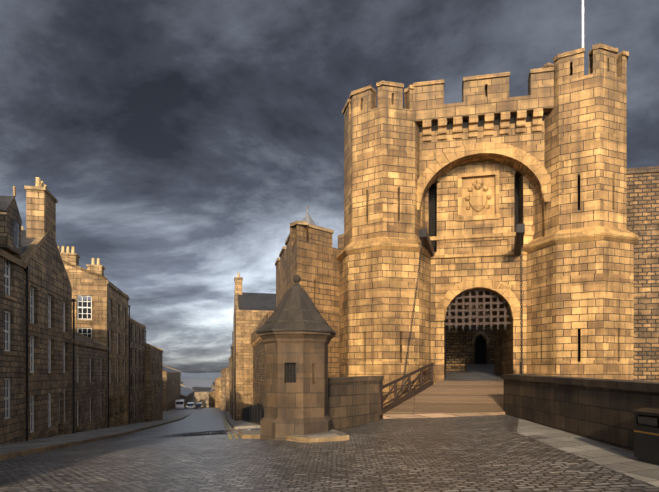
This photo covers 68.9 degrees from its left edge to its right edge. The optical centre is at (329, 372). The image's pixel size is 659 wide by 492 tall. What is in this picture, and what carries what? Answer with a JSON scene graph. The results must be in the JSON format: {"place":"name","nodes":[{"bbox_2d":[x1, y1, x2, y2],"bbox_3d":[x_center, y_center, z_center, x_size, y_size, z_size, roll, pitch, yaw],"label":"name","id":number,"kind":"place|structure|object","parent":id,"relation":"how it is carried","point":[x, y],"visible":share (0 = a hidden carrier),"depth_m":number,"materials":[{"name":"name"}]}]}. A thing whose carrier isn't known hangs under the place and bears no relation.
{"place":"outdoors","nodes":[
{"label":"outdoors","id":0,"kind":"place"},
{"bbox_2d":[24,266,235,440],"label":"downpipes","id":1,"kind":"object","parent":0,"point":[27,269],"visible":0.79,"depth_m":28.31,"materials":[{"name":"metal"}]},
{"bbox_2d":[181,372,220,377],"bbox_3d":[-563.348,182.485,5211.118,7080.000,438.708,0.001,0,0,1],"label":"distant hills","id":2,"kind":"structure","parent":0,"point":[202,375],"depth_m":5226.58,"materials":[{"name":"grey"}]},
{"bbox_2d":[0,378,658,491],"bbox_3d":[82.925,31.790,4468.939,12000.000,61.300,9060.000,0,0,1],"label":"ground","id":3,"kind":"structure","parent":0,"point":[197,450],"depth_m":9.93,"materials":[{"name":"grey stone"}]},
{"bbox_2d":[0,186,25,444],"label":"tenement","id":4,"kind":"structure","parent":3,"relation":"on","point":[12,265],"depth_m":20.14,"materials":[{"name":"stone"}]},
{"bbox_2d":[19,177,71,440],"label":"tenement building","id":5,"kind":"structure","parent":3,"relation":"on","point":[49,350],"depth_m":24.11,"materials":[{"name":"stone"}]},
{"bbox_2d":[21,226,129,427],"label":"tenement","id":6,"kind":"structure","parent":3,"relation":"on","point":[89,284],"depth_m":36.99,"materials":[{"name":"stone"}]},
{"bbox_2d":[72,331,107,432],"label":"house","id":7,"kind":"structure","parent":3,"relation":"on","point":[90,384],"depth_m":32.21,"materials":[{"name":"stone"}]},
{"bbox_2d":[128,315,145,423],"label":"tenement","id":8,"kind":"structure","parent":3,"relation":"on","point":[137,372],"depth_m":49.58,"materials":[{"name":"stone"}]},
{"bbox_2d":[145,343,162,421],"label":"tenement","id":9,"kind":"structure","parent":3,"relation":"on","point":[153,383],"depth_m":57.61,"materials":[{"name":"stone"}]},
{"bbox_2d":[163,365,180,410],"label":"tenement","id":10,"kind":"structure","parent":3,"relation":"on","point":[171,386],"depth_m":117.55,"materials":[{"name":"stone"}]},
{"bbox_2d":[0,409,348,459],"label":"pavements and kerbs","id":11,"kind":"object","parent":3,"relation":"on","point":[16,449],"visible":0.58,"depth_m":19.57,"materials":[{"name":"stone"}]},
{"bbox_2d":[176,399,183,408],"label":"white van","id":12,"kind":"object","parent":3,"relation":"on","point":[179,403],"visible":0.96,"depth_m":118.56,"materials":[{"name":"white metal"}]},
{"bbox_2d":[181,386,194,407],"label":"house","id":13,"kind":"structure","parent":3,"relation":"on","point":[187,395],"depth_m":167.08,"materials":[{"name":"stone"}]},
{"bbox_2d":[186,403,193,408],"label":"silver car","id":14,"kind":"object","parent":3,"relation":"on","point":[189,405],"visible":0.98,"depth_m":118.38,"materials":[{"name":"grey metal"}]},
{"bbox_2d":[181,382,214,407],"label":"distant town buildings","id":15,"kind":"structure","parent":3,"relation":"on","point":[201,395],"depth_m":289.06,"materials":[{"name":"stone"}]},
{"bbox_2d":[195,403,202,408],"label":"dark car","id":16,"kind":"object","parent":3,"relation":"on","point":[198,405],"visible":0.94,"depth_m":117.95,"materials":[{"name":"grey metal"}]},
{"bbox_2d":[208,388,214,407],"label":"house","id":17,"kind":"structure","parent":3,"relation":"on","point":[211,393],"depth_m":155.31,"materials":[{"name":"stone"}]},
{"bbox_2d":[215,377,220,407],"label":"tenement","id":18,"kind":"structure","parent":3,"relation":"on","point":[218,392],"depth_m":131.36,"materials":[{"name":"stone"}]},
{"bbox_2d":[220,367,228,409],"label":"tenement","id":19,"kind":"structure","parent":3,"relation":"on","point":[222,371],"depth_m":109.19,"materials":[{"name":"stone"}]},
{"bbox_2d":[225,368,228,411],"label":"tenement","id":20,"kind":"structure","parent":3,"relation":"on","point":[227,389],"depth_m":95.69,"materials":[{"name":"stone"}]},
{"bbox_2d":[228,355,231,413],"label":"tenement","id":21,"kind":"structure","parent":3,"relation":"on","point":[230,384],"depth_m":82.14,"materials":[{"name":"stone"}]},
{"bbox_2d":[223,417,237,438],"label":"yellow lines","id":22,"kind":"object","parent":3,"relation":"on","point":[235,435],"visible":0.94,"depth_m":25.14,"materials":[{"name":"paint"}]},
{"bbox_2d":[242,402,264,424],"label":"black fence panels","id":23,"kind":"object","parent":3,"relation":"on","point":[255,413],"visible":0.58,"depth_m":30.78,"materials":[{"name":"metal"}]},
{"bbox_2d":[233,273,275,420],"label":"house","id":24,"kind":"structure","parent":3,"relation":"on","point":[251,310],"depth_m":49.73,"materials":[{"name":"stone"}]},
{"bbox_2d":[256,275,335,439],"bbox_3d":[-0.978,-0.360,14.430,2.260,5.152,2.260,0,0,-37],"label":"sentry box","id":25,"kind":"object","parent":3,"relation":"on","point":[296,332],"visible":1,"depth_m":13.65,"materials":[{"name":"stone"}]},
{"bbox_2d":[378,233,522,418],"bbox_3d":[5.418,-2.171,20.138,5.021,7.740,7.335,0,0,21],"label":"drawbridge","id":26,"kind":"object","parent":3,"relation":"on","point":[456,398],"visible":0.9,"depth_m":19.34,"materials":[{"name":"brown wood"}]},
{"bbox_2d":[251,166,658,411],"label":"castle curtain walls","id":27,"kind":"structure","parent":3,"relation":"on","point":[309,253],"depth_m":23.05,"materials":[{"name":"stone"}]},
{"bbox_2d":[444,302,503,380],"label":"courtyard","id":28,"kind":"structure","parent":3,"relation":"on","point":[469,355],"depth_m":33.65,"materials":[{"name":"stone"}]},
{"bbox_2d":[336,0,638,417],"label":"gatehouse","id":29,"kind":"object","parent":3,"relation":"on","point":[478,179],"visible":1,"depth_m":22.20,"materials":[{"name":"stone"}]},
{"bbox_2d":[328,374,658,451],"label":"parapet walls","id":30,"kind":"structure","parent":3,"relation":"on","point":[598,409],"depth_m":12.62,"materials":[{"name":"stone"}]},
{"bbox_2d":[517,419,658,486],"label":"flagstone strip","id":31,"kind":"object","parent":3,"relation":"on","point":[622,460],"visible":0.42,"depth_m":9.54,"materials":[{"name":"grey stone"}]},
{"bbox_2d":[632,407,658,465],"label":"litter bin","id":32,"kind":"object","parent":31,"relation":"on","point":[646,435],"visible":1,"depth_m":8.18,"materials":[{"name":"black metal"}]},
{"bbox_2d":[0,0,658,372],"label":"sky","id":33,"kind":"structure","parent":0,"point":[178,144],"materials":[{"name":"grey"}]}
]}

